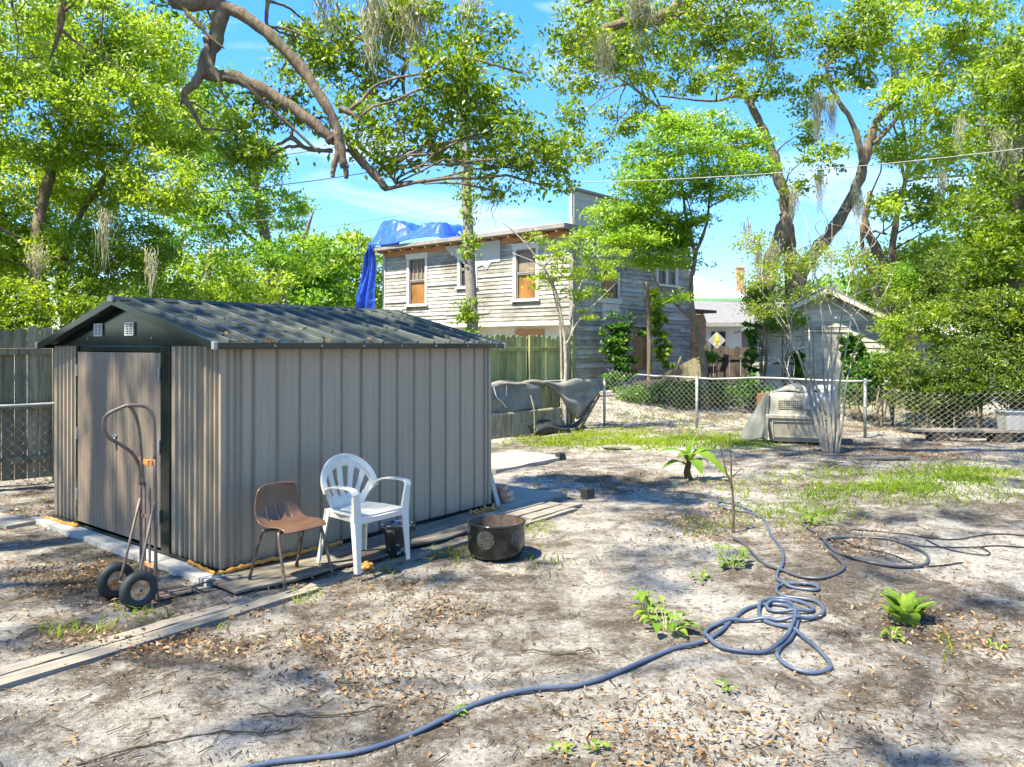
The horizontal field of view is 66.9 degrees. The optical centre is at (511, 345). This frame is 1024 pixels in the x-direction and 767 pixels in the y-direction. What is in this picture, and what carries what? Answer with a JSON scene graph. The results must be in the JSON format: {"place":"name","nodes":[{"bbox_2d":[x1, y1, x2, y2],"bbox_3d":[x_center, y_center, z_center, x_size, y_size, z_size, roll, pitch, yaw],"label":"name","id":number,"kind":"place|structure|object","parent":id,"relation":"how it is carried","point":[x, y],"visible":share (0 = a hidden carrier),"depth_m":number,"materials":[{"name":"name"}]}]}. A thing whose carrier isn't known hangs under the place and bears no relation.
{"place":"outdoors","nodes":[
{"label":"outdoors","id":0,"kind":"place"},
{"bbox_2d":[0,346,1023,766],"bbox_3d":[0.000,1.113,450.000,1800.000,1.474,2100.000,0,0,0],"label":"ground","id":1,"kind":"structure","parent":0,"point":[86,720],"depth_m":4.76,"materials":[{"name":"sand"}]},
{"bbox_2d":[0,512,35,529],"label":"paving slab","id":2,"kind":"object","parent":1,"relation":"on","point":[8,521],"depth_m":7.76,"materials":[{"name":"concrete"}]},
{"bbox_2d":[0,326,58,480],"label":"picket fence","id":3,"kind":"object","parent":1,"relation":"on","point":[34,381],"visible":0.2,"depth_m":10.23,"materials":[{"name":"wood"}]},
{"bbox_2d":[0,272,64,456],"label":"shrub","id":4,"kind":"object","parent":1,"relation":"on","point":[24,315],"visible":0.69,"depth_m":12.47,"materials":[{"name":"green plant"}]},
{"bbox_2d":[0,0,155,83],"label":"oak tree","id":5,"kind":"object","parent":1,"relation":"on","point":[63,7],"visible":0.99,"depth_m":8.58,"materials":[{"name":"green plant"}]},
{"bbox_2d":[0,0,225,365],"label":"oak tree","id":6,"kind":"object","parent":1,"relation":"on","point":[48,247],"visible":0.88,"depth_m":13.46,"materials":[{"name":"green plant"}]},
{"bbox_2d":[30,515,224,586],"bbox_3d":[-3.534,1.776,6.885,3.350,0.060,0.157,0,0,39],"label":"base timber","id":7,"kind":"object","parent":1,"relation":"on","point":[183,569],"visible":0.8,"depth_m":6.69,"materials":[{"name":"wood"}]},
{"bbox_2d":[0,597,254,675],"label":"half buried plank","id":8,"kind":"object","parent":1,"relation":"on","point":[43,659],"visible":0.71,"depth_m":4.71,"materials":[{"name":"wood"}]},
{"bbox_2d":[96,403,215,608],"bbox_3d":[-2.562,1.101,5.564,0.414,1.398,0.711,0,0,39],"label":"hand truck","id":9,"kind":"object","parent":1,"relation":"on","point":[125,583],"visible":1,"depth_m":5.45,"materials":[{"name":"grey metal"}]},
{"bbox_2d":[0,586,320,690],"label":"long plank","id":10,"kind":"object","parent":1,"relation":"on","point":[20,677],"visible":0.93,"depth_m":4.67,"materials":[{"name":"wood"}]},
{"bbox_2d":[76,724,300,765],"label":"fallen stick","id":11,"kind":"object","parent":1,"relation":"on","point":[156,742],"visible":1,"depth_m":3.53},
{"bbox_2d":[94,243,301,303],"bbox_3d":[-7.355,-0.345,17.937,4.553,4.415,3.645,0,0,0],"label":"tree","id":12,"kind":"object","parent":1,"relation":"on","point":[242,273],"visible":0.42,"depth_m":17.50,"materials":[{"name":"green plant"}]},
{"bbox_2d":[119,0,345,304],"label":"shade tree","id":13,"kind":"object","parent":1,"relation":"on","point":[264,249],"visible":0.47,"depth_m":23.44,"materials":[{"name":"green plant"}]},
{"bbox_2d":[35,295,505,572],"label":"metal shed","id":14,"kind":"structure","parent":1,"relation":"on","point":[240,422],"depth_m":6.91,"materials":[{"name":"beige metal"}]},
{"bbox_2d":[76,352,115,532],"bbox_3d":[-3.910,0.881,7.280,0.817,1.638,0.029,0,0,39],"label":"door","id":15,"kind":"structure","parent":14,"relation":"in","point":[95,371],"depth_m":7.28,"materials":[{"name":"brown paint"}]},
{"bbox_2d":[111,352,160,547],"bbox_3d":[-3.297,0.881,6.786,0.884,1.638,0.033,0,0,39],"label":"door","id":16,"kind":"structure","parent":14,"relation":"in","point":[138,375],"depth_m":6.81,"materials":[{"name":"brown paint"}]},
{"bbox_2d":[0,378,605,486],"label":"chain link fence","id":17,"kind":"object","parent":1,"relation":"on","point":[47,404],"visible":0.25,"depth_m":10.09,"materials":[{"name":"metal"}]},
{"bbox_2d":[491,383,541,412],"bbox_3d":[-0.587,1.041,14.832,3.170,0.601,0.075,0,0,-41],"label":"screen","id":18,"kind":"object","parent":17,"relation":"attached to","point":[517,398],"visible":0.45,"depth_m":15.45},
{"bbox_2d":[542,378,601,418],"bbox_3d":[1.323,1.135,16.390,1.794,0.881,0.176,0,0,-41],"label":"screen","id":19,"kind":"object","parent":17,"relation":"attached to","point":[577,396],"visible":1,"depth_m":16.38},
{"bbox_2d":[251,231,363,307],"bbox_3d":[-9.603,-1.816,35.918,5.719,7.452,5.319,0,0,23],"label":"shade tree","id":20,"kind":"object","parent":1,"relation":"on","point":[329,288],"visible":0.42,"depth_m":35.76,"materials":[{"name":"green plant"}]},
{"bbox_2d":[251,704,383,716],"bbox_3d":[-0.943,1.787,3.775,0.633,0.031,0.071,0,0,-11],"label":"fallen stick","id":21,"kind":"object","parent":1,"relation":"on","point":[317,714],"visible":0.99,"depth_m":3.75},
{"bbox_2d":[307,222,382,308],"bbox_3d":[-8.698,-2.110,40.130,5.710,8.043,6.164,0,0,-32],"label":"shade tree","id":22,"kind":"object","parent":1,"relation":"on","point":[355,261],"visible":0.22,"depth_m":39.04,"materials":[{"name":"green plant"}]},
{"bbox_2d":[125,0,606,228],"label":"live oak","id":23,"kind":"object","parent":1,"relation":"on","point":[394,20],"visible":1,"depth_m":7.80,"materials":[{"name":"green plant"}]},
{"bbox_2d":[208,505,536,593],"bbox_3d":[-1.030,1.765,7.010,0.561,0.030,3.450,0,0,39],"label":"plywood strip","id":24,"kind":"object","parent":1,"relation":"on","point":[269,574],"visible":0.75,"depth_m":6.38,"materials":[{"name":"wood"}]},
{"bbox_2d":[218,540,342,574],"bbox_3d":[-1.871,1.732,6.371,0.054,0.057,1.191,0,0,38],"label":"plank","id":25,"kind":"object","parent":24,"relation":"on","point":[273,558],"visible":0.91,"depth_m":6.29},
{"bbox_2d":[247,481,333,589],"bbox_3d":[-1.665,1.405,5.850,0.459,0.690,0.458,0,0,37],"label":"school chair","id":26,"kind":"object","parent":24,"relation":"on","point":[279,493],"visible":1,"depth_m":5.90,"materials":[{"name":"brown plastic"}]},
{"bbox_2d":[316,453,410,574],"bbox_3d":[-1.212,1.322,6.277,0.529,0.850,0.631,0,0,38],"label":"plastic armchair","id":27,"kind":"object","parent":24,"relation":"on","point":[356,509],"visible":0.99,"depth_m":6.31,"materials":[{"name":"white plastic"}]},
{"bbox_2d":[380,520,415,554],"bbox_3d":[-0.971,1.642,6.622,0.302,0.246,0.300,0,0,0],"label":"paint pail","id":28,"kind":"object","parent":24,"relation":"on","point":[393,536],"visible":0.82,"depth_m":6.52,"materials":[{"name":"plastic"}]},
{"bbox_2d":[299,508,577,588],"bbox_3d":[-0.426,1.788,7.076,0.090,0.040,3.550,0,0,39],"label":"edging plank","id":29,"kind":"object","parent":1,"relation":"on","point":[335,579],"visible":0.66,"depth_m":6.46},
{"bbox_2d":[440,34,486,334],"bbox_3d":[-1.128,-2.693,17.941,1.090,8.986,0.754,0,0,0],"label":"utility pole","id":30,"kind":"object","parent":1,"relation":"on","point":[469,316],"visible":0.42,"depth_m":17.88,"materials":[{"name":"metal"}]},
{"bbox_2d":[471,148,1023,182],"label":"power line","id":31,"kind":"object","parent":30,"relation":"attached to","point":[783,172],"visible":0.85,"depth_m":15.42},
{"bbox_2d":[467,513,525,560],"bbox_3d":[-0.134,1.633,6.620,0.506,0.319,0.506,0,0,-17],"label":"fire drum","id":32,"kind":"object","parent":1,"relation":"on","point":[496,537],"visible":1,"depth_m":6.43,"materials":[{"name":"black metal"}]},
{"bbox_2d":[0,397,1023,766],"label":"fallen leaves","id":33,"kind":"object","parent":1,"relation":"on","point":[388,671],"depth_m":4.70,"materials":[{"name":"plant"}]},
{"bbox_2d":[476,334,576,423],"bbox_3d":[-1.398,0.787,14.587,7.504,2.047,0.124,0,0,-41],"label":"picket fence","id":34,"kind":"object","parent":1,"relation":"on","point":[523,358],"visible":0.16,"depth_m":16.15,"materials":[{"name":"wood"}]},
{"bbox_2d":[491,407,562,438],"bbox_3d":[-0.357,1.547,14.996,3.716,0.532,0.084,0,0,-41],"label":"panel","id":35,"kind":"object","parent":1,"relation":"on","point":[509,424],"visible":0.47,"depth_m":15.41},
{"bbox_2d":[491,450,565,472],"bbox_3d":[-0.098,1.775,11.917,1.130,0.054,1.750,0,0,39],"label":"slab","id":36,"kind":"object","parent":1,"relation":"on","point":[506,461],"depth_m":11.90,"materials":[{"name":"concrete"}]},
{"bbox_2d":[491,485,566,506],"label":"concrete slab","id":37,"kind":"structure","parent":1,"relation":"on","point":[522,495],"depth_m":9.09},
{"bbox_2d":[476,501,544,515],"bbox_3d":[-0.003,1.754,8.275,0.154,0.032,0.950,0,0,40],"label":"short plank","id":38,"kind":"object","parent":37,"relation":"on","point":[517,507],"visible":0.75,"depth_m":8.28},
{"bbox_2d":[38,395,1023,660],"bbox_3d":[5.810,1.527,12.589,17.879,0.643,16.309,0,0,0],"label":"grass","id":39,"kind":"structure","parent":1,"relation":"on","point":[896,485],"depth_m":10.20,"materials":[{"name":"plant"}]},
{"bbox_2d":[507,502,561,515],"bbox_3d":[0.198,1.764,8.268,0.156,0.033,0.950,0,0,39],"label":"short plank","id":40,"kind":"object","parent":1,"relation":"on","point":[541,507],"visible":0.71,"depth_m":8.32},
{"bbox_2d":[240,501,832,766],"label":"garden hose","id":41,"kind":"object","parent":1,"relation":"on","point":[787,637],"visible":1,"depth_m":4.56,"materials":[{"name":"blue rubber"}]},
{"bbox_2d":[374,187,716,389],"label":"wooden house","id":42,"kind":"structure","parent":1,"relation":"on","point":[424,279],"depth_m":23.73,"materials":[{"name":"beige paint"}]},
{"bbox_2d":[355,245,376,308],"bbox_3d":[-5.282,-1.404,27.183,1.336,4.116,0.428,0,0,41],"label":"blue tarpaulin","id":43,"kind":"object","parent":42,"relation":"hanging from","point":[365,297],"visible":0.45,"depth_m":26.89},
{"bbox_2d":[367,219,462,245],"bbox_3d":[-3.213,-3.872,26.391,3.636,1.068,1.604,0,0,41],"label":"blue tarpaulin","id":44,"kind":"object","parent":42,"relation":"on","point":[392,232],"visible":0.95,"depth_m":26.14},
{"bbox_2d":[404,252,428,306],"bbox_3d":[-3.168,-2.187,25.934,1.119,1.780,0.160,0,0,41],"label":"window","id":45,"kind":"structure","parent":42,"relation":"in","point":[417,269],"depth_m":26.00,"materials":[{"name":"white wood"}]},
{"bbox_2d":[455,248,478,288],"bbox_3d":[-1.398,-2.431,24.383,0.973,1.298,0.160,0,0,41],"label":"window","id":46,"kind":"structure","parent":42,"relation":"in","point":[460,265],"depth_m":24.60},
{"bbox_2d":[510,241,540,301],"bbox_3d":[0.414,-2.152,22.798,1.085,1.729,0.160,0,0,41],"label":"window","id":47,"kind":"structure","parent":42,"relation":"in","point":[522,267],"depth_m":22.90,"materials":[{"name":"white wood"}]},
{"bbox_2d":[632,329,644,368],"bbox_3d":[3.963,0.120,24.307,0.052,1.243,0.709,0,0,41],"label":"boarded door","id":48,"kind":"structure","parent":42,"relation":"in","point":[638,342],"depth_m":24.30,"materials":[{"name":"orange wood"}]},
{"bbox_2d":[655,251,679,287],"bbox_3d":[5.097,-2.493,25.553,0.160,1.122,1.468,0,0,41],"label":"window","id":49,"kind":"structure","parent":42,"relation":"in","point":[666,278],"depth_m":25.53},
{"bbox_2d":[521,502,582,519],"bbox_3d":[0.435,1.774,8.309,0.156,0.032,0.950,0,0,38],"label":"short plank","id":50,"kind":"object","parent":1,"relation":"on","point":[551,510],"visible":0.94,"depth_m":8.27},
{"bbox_2d":[529,418,587,434],"bbox_3d":[0.947,1.657,16.074,1.597,0.288,0.280,0,0,-40],"label":"screen","id":51,"kind":"object","parent":1,"relation":"on","point":[544,426],"visible":0.99,"depth_m":15.84,"materials":[{"name":"grey fabric"}]},
{"bbox_2d":[501,221,633,431],"bbox_3d":[1.230,-0.368,16.279,2.853,4.520,1.464,0,0,-14],"label":"tree","id":52,"kind":"object","parent":1,"relation":"on","point":[604,266],"visible":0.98,"depth_m":16.27,"materials":[{"name":"green plant"}]},
{"bbox_2d":[598,309,638,392],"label":"climbing vine","id":53,"kind":"object","parent":1,"relation":"on","point":[621,361],"visible":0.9,"depth_m":21.74,"materials":[{"name":"green plant"}]},
{"bbox_2d":[599,327,646,355],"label":"climbing vine","id":54,"kind":"object","parent":53,"relation":"attached to","point":[606,350],"visible":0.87,"depth_m":21.77,"materials":[{"name":"green plant"}]},
{"bbox_2d":[611,383,646,403],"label":"shrub","id":55,"kind":"object","parent":1,"relation":"on","point":[626,395],"visible":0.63,"depth_m":19.56,"materials":[{"name":"green plant"}]},
{"bbox_2d":[627,587,666,618],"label":"seedling","id":56,"kind":"object","parent":1,"relation":"on","point":[640,595],"visible":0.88,"depth_m":5.11,"materials":[{"name":"green plant"}]},
{"bbox_2d":[644,281,651,389],"bbox_3d":[4.031,-0.252,23.000,0.232,3.300,0.140,0,0,0],"label":"dead trunk","id":57,"kind":"object","parent":1,"relation":"on","point":[649,331],"visible":0.84,"depth_m":22.95,"materials":[{"name":"brown wood"}]},
{"bbox_2d":[534,0,784,91],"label":"live oak","id":58,"kind":"object","parent":1,"relation":"on","point":[640,19],"visible":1,"depth_m":10.56,"materials":[{"name":"green plant"}]},
{"bbox_2d":[643,287,676,387],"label":"climbing vine","id":59,"kind":"object","parent":1,"relation":"on","point":[658,318],"visible":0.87,"depth_m":23.35,"materials":[{"name":"green plant"}]},
{"bbox_2d":[621,377,699,402],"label":"shrub","id":60,"kind":"object","parent":1,"relation":"on","point":[654,392],"visible":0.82,"depth_m":19.31,"materials":[{"name":"green plant"}]},
{"bbox_2d":[639,607,701,635],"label":"seedling","id":61,"kind":"object","parent":1,"relation":"on","point":[657,626],"visible":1,"depth_m":4.89,"materials":[{"name":"green plant"}]},
{"bbox_2d":[564,103,798,409],"bbox_3d":[3.979,-1.998,18.349,5.538,7.258,3.664,0,0,0],"label":"feathery tree","id":62,"kind":"object","parent":1,"relation":"on","point":[677,233],"visible":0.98,"depth_m":18.01,"materials":[{"name":"green plant"}]},
{"bbox_2d":[662,356,700,385],"bbox_3d":[4.903,0.761,22.042,0.532,1.277,1.661,0,0,-41],"label":"fallen fence panel","id":63,"kind":"object","parent":1,"relation":"on","point":[691,368],"visible":0.38,"depth_m":22.01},
{"bbox_2d":[659,378,716,410],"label":"shrub","id":64,"kind":"object","parent":1,"relation":"on","point":[677,397],"visible":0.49,"depth_m":19.06,"materials":[{"name":"green plant"}]},
{"bbox_2d":[658,437,729,479],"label":"banana plant","id":65,"kind":"object","parent":1,"relation":"on","point":[688,455],"visible":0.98,"depth_m":10.50,"materials":[{"name":"green plant"}]},
{"bbox_2d":[695,348,723,385],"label":"shrub","id":66,"kind":"object","parent":1,"relation":"on","point":[711,357],"visible":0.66,"depth_m":20.51,"materials":[{"name":"green plant"}]},
{"bbox_2d":[678,376,745,408],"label":"shrub","id":67,"kind":"object","parent":1,"relation":"on","point":[723,391],"visible":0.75,"depth_m":18.84,"materials":[{"name":"green plant"}]},
{"bbox_2d":[693,275,746,301],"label":"roof","id":68,"kind":"structure","parent":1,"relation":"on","point":[709,290],"depth_m":45.97,"materials":[{"name":"white paint"}]},
{"bbox_2d":[543,0,906,320],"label":"oak tree","id":69,"kind":"object","parent":1,"relation":"on","point":[787,199],"visible":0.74,"depth_m":21.57,"materials":[{"name":"green plant"}]},
{"bbox_2d":[704,345,751,393],"bbox_3d":[5.962,0.698,21.465,1.539,1.424,0.069,0,0,43],"label":"picket fence","id":70,"kind":"object","parent":1,"relation":"on","point":[734,358],"visible":0.36,"depth_m":21.42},
{"bbox_2d":[720,436,741,532],"bbox_3d":[2.107,1.343,7.450,0.217,0.990,0.036,0,0,0],"label":"bare sapling","id":71,"kind":"object","parent":1,"relation":"on","point":[733,505],"visible":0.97,"depth_m":7.44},
{"bbox_2d":[711,544,751,567],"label":"seedling","id":72,"kind":"object","parent":1,"relation":"on","point":[737,560],"visible":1,"depth_m":6.32,"materials":[{"name":"green plant"}]},
{"bbox_2d":[694,301,782,375],"bbox_3d":[9.227,-0.395,36.817,9.700,3.590,5.960,0,0,11],"label":"bungalow","id":73,"kind":"object","parent":1,"relation":"on","point":[724,323],"visible":0.19,"depth_m":34.39,"materials":[{"name":"white paint"}]},
{"bbox_2d":[607,368,871,437],"bbox_3d":[4.574,1.204,16.624,5.803,1.322,0.096,0,0,36],"label":"chain link fence","id":74,"kind":"object","parent":1,"relation":"on","point":[864,397],"visible":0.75,"depth_m":16.73,"materials":[{"name":"metal"}]},
{"bbox_2d":[728,369,777,410],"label":"shrub","id":75,"kind":"object","parent":1,"relation":"on","point":[750,392],"visible":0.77,"depth_m":18.59,"materials":[{"name":"green plant"}]},
{"bbox_2d":[732,275,781,384],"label":"shrub","id":76,"kind":"object","parent":1,"relation":"on","point":[756,295],"visible":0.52,"depth_m":20.08,"materials":[{"name":"green plant"}]},
{"bbox_2d":[757,305,813,386],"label":"shrub","id":77,"kind":"object","parent":1,"relation":"on","point":[773,324],"visible":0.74,"depth_m":19.94,"materials":[{"name":"green plant"}]},
{"bbox_2d":[766,391,836,442],"bbox_3d":[5.424,1.323,14.549,1.288,0.915,0.830,0,0,19],"label":"dog crate","id":78,"kind":"object","parent":1,"relation":"on","point":[790,420],"visible":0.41,"depth_m":14.27,"materials":[{"name":"beige plastic"}]},
{"bbox_2d":[740,391,768,441],"bbox_3d":[4.520,1.323,14.479,0.537,0.938,0.298,0,0,19],"label":"crate cover","id":79,"kind":"object","parent":78,"relation":"hanging from","point":[755,426],"visible":0.98,"depth_m":14.47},
{"bbox_2d":[802,385,835,414],"bbox_3d":[5.660,0.984,14.300,0.596,0.550,0.765,0,0,19],"label":"plastic sheet","id":80,"kind":"object","parent":78,"relation":"on","point":[806,404],"visible":0.6,"depth_m":14.04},
{"bbox_2d":[720,199,901,453],"bbox_3d":[5.134,-0.323,13.119,3.174,4.367,2.103,0,0,-21],"label":"crape myrtle","id":81,"kind":"object","parent":1,"relation":"on","point":[834,438],"visible":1,"depth_m":13.04,"materials":[{"name":"green plant"}]},
{"bbox_2d":[734,286,911,394],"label":"garage","id":82,"kind":"structure","parent":1,"relation":"on","point":[774,347],"depth_m":20.49,"materials":[{"name":"grey"}]},
{"bbox_2d":[741,321,762,380],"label":"climbing vine","id":83,"kind":"object","parent":82,"relation":"attached to","point":[751,353],"visible":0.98,"depth_m":20.17,"materials":[{"name":"green plant"}]},
{"bbox_2d":[770,334,803,390],"bbox_3d":[7.328,0.595,20.688,0.850,1.810,0.065,0,0,13],"label":"door","id":84,"kind":"structure","parent":82,"relation":"in","point":[775,342],"depth_m":20.73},
{"bbox_2d":[789,349,805,384],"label":"climbing vine","id":85,"kind":"object","parent":82,"relation":"attached to","point":[798,372],"visible":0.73,"depth_m":20.06,"materials":[{"name":"green plant"}]},
{"bbox_2d":[803,330,851,394],"bbox_3d":[8.309,0.545,20.456,1.230,1.910,0.065,0,0,13],"label":"door","id":86,"kind":"structure","parent":82,"relation":"in","point":[817,336],"depth_m":20.49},
{"bbox_2d":[834,332,860,386],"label":"climbing vine","id":87,"kind":"object","parent":82,"relation":"attached to","point":[851,345],"visible":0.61,"depth_m":19.66,"materials":[{"name":"green plant"}]},
{"bbox_2d":[732,519,929,579],"bbox_3d":[2.673,1.773,6.929,1.577,0.090,1.894,0,0,-15],"label":"garden hose","id":88,"kind":"object","parent":1,"relation":"on","point":[842,569],"visible":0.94,"depth_m":6.41,"materials":[{"name":"grey rubber"}]},
{"bbox_2d":[783,267,918,317],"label":"tree","id":89,"kind":"object","parent":1,"relation":"on","point":[840,283],"visible":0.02,"depth_m":45.88,"materials":[{"name":"green plant"}]},
{"bbox_2d":[833,359,896,421],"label":"shrub","id":90,"kind":"object","parent":1,"relation":"on","point":[858,401],"visible":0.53,"depth_m":17.96,"materials":[{"name":"green plant"}]},
{"bbox_2d":[839,342,911,427],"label":"shrub","id":91,"kind":"object","parent":1,"relation":"on","point":[862,363],"visible":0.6,"depth_m":16.99,"materials":[{"name":"green plant"}]},
{"bbox_2d":[865,311,925,425],"bbox_3d":[8.607,0.546,17.475,1.354,2.684,1.076,0,0,-35],"label":"shrub","id":92,"kind":"object","parent":1,"relation":"on","point":[894,336],"visible":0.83,"depth_m":17.46,"materials":[{"name":"green plant"}]},
{"bbox_2d":[840,228,960,329],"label":"tree","id":93,"kind":"object","parent":1,"relation":"on","point":[864,287],"visible":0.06,"depth_m":41.66,"materials":[{"name":"green plant"}]},
{"bbox_2d":[880,586,936,626],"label":"hosta clump","id":94,"kind":"object","parent":1,"relation":"on","point":[907,608],"visible":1,"depth_m":5.05,"materials":[{"name":"green plant"}]},
{"bbox_2d":[873,258,946,393],"bbox_3d":[10.158,-0.416,19.819,1.735,3.673,1.289,0,0,36],"label":"shrub","id":95,"kind":"object","parent":1,"relation":"on","point":[906,281],"visible":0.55,"depth_m":19.70,"materials":[{"name":"green plant"}]},
{"bbox_2d":[869,346,975,427],"bbox_3d":[8.372,0.941,15.813,1.949,1.861,2.188,0,0,41],"label":"shrub","id":96,"kind":"object","parent":1,"relation":"on","point":[887,371],"visible":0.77,"depth_m":15.56,"materials":[{"name":"green plant"}]},
{"bbox_2d":[881,281,972,425],"bbox_3d":[9.345,0.207,17.180,1.636,3.341,2.175,0,0,0],"label":"shrub","id":97,"kind":"object","parent":1,"relation":"on","point":[928,318],"visible":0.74,"depth_m":16.98,"materials":[{"name":"green plant"}]},
{"bbox_2d":[834,0,1023,315],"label":"oak tree","id":98,"kind":"object","parent":1,"relation":"on","point":[898,87],"visible":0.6,"depth_m":22.42,"materials":[{"name":"green plant"}]},
{"bbox_2d":[895,251,992,337],"bbox_3d":[10.779,-0.397,19.410,2.151,3.964,1.834,0,0,42],"label":"shrub","id":99,"kind":"object","parent":1,"relation":"on","point":[935,275],"visible":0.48,"depth_m":19.24,"materials":[{"name":"green plant"}]},
{"bbox_2d":[867,385,1023,444],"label":"chain link fence","id":100,"kind":"object","parent":1,"relation":"on","point":[946,413],"visible":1,"depth_m":14.23,"materials":[{"name":"metal"}]},
{"bbox_2d":[901,329,1000,400],"bbox_3d":[11.831,0.540,21.893,2.600,2.020,4.200,0,0,13],"label":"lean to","id":101,"kind":"object","parent":1,"relation":"on","point":[922,345],"visible":0.03,"depth_m":20.19,"materials":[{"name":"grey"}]},
{"bbox_2d":[908,362,1001,438],"bbox_3d":[8.753,1.107,15.332,1.714,1.578,1.543,0,0,32],"label":"shrub","id":102,"kind":"object","parent":1,"relation":"on","point":[965,384],"visible":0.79,"depth_m":15.18,"materials":[{"name":"green plant"}]},
{"bbox_2d":[907,428,1023,442],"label":"plank bench","id":103,"kind":"object","parent":1,"relation":"on","point":[962,430],"visible":0.85,"depth_m":14.41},
{"bbox_2d":[993,409,1023,430],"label":"storage tote","id":104,"kind":"object","parent":103,"relation":"on","point":[1014,416],"visible":0.92,"depth_m":14.28,"materials":[{"name":"grey plastic"}]},
{"bbox_2d":[908,219,1023,337],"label":"tree","id":105,"kind":"object","parent":1,"relation":"on","point":[958,242],"visible":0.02,"depth_m":37.97,"materials":[{"name":"green plant"}]},
{"bbox_2d":[933,1,1023,408],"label":"shade tree","id":106,"kind":"object","parent":1,"relation":"on","point":[1010,238],"visible":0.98,"depth_m":15.87,"materials":[{"name":"plant"}]},
{"bbox_2d":[940,271,1019,428],"bbox_3d":[9.772,0.169,16.105,1.622,3.474,1.861,0,0,0],"label":"shrub","id":107,"kind":"object","parent":1,"relation":"on","point":[962,314],"visible":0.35,"depth_m":16.19,"materials":[{"name":"green plant"}]},
{"bbox_2d":[943,325,1023,408],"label":"shrub","id":108,"kind":"object","parent":1,"relation":"on","point":[1014,381],"visible":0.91,"depth_m":14.87,"materials":[{"name":"green plant"}]},
{"bbox_2d":[960,283,1023,436],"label":"shrub","id":109,"kind":"object","parent":1,"relation":"on","point":[1003,330],"visible":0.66,"depth_m":15.31,"materials":[{"name":"green plant"}]},
{"bbox_2d":[0,0,1023,343],"label":"sky","id":110,"kind":"structure","parent":0,"point":[245,48],"materials":[{"name":"blue"}]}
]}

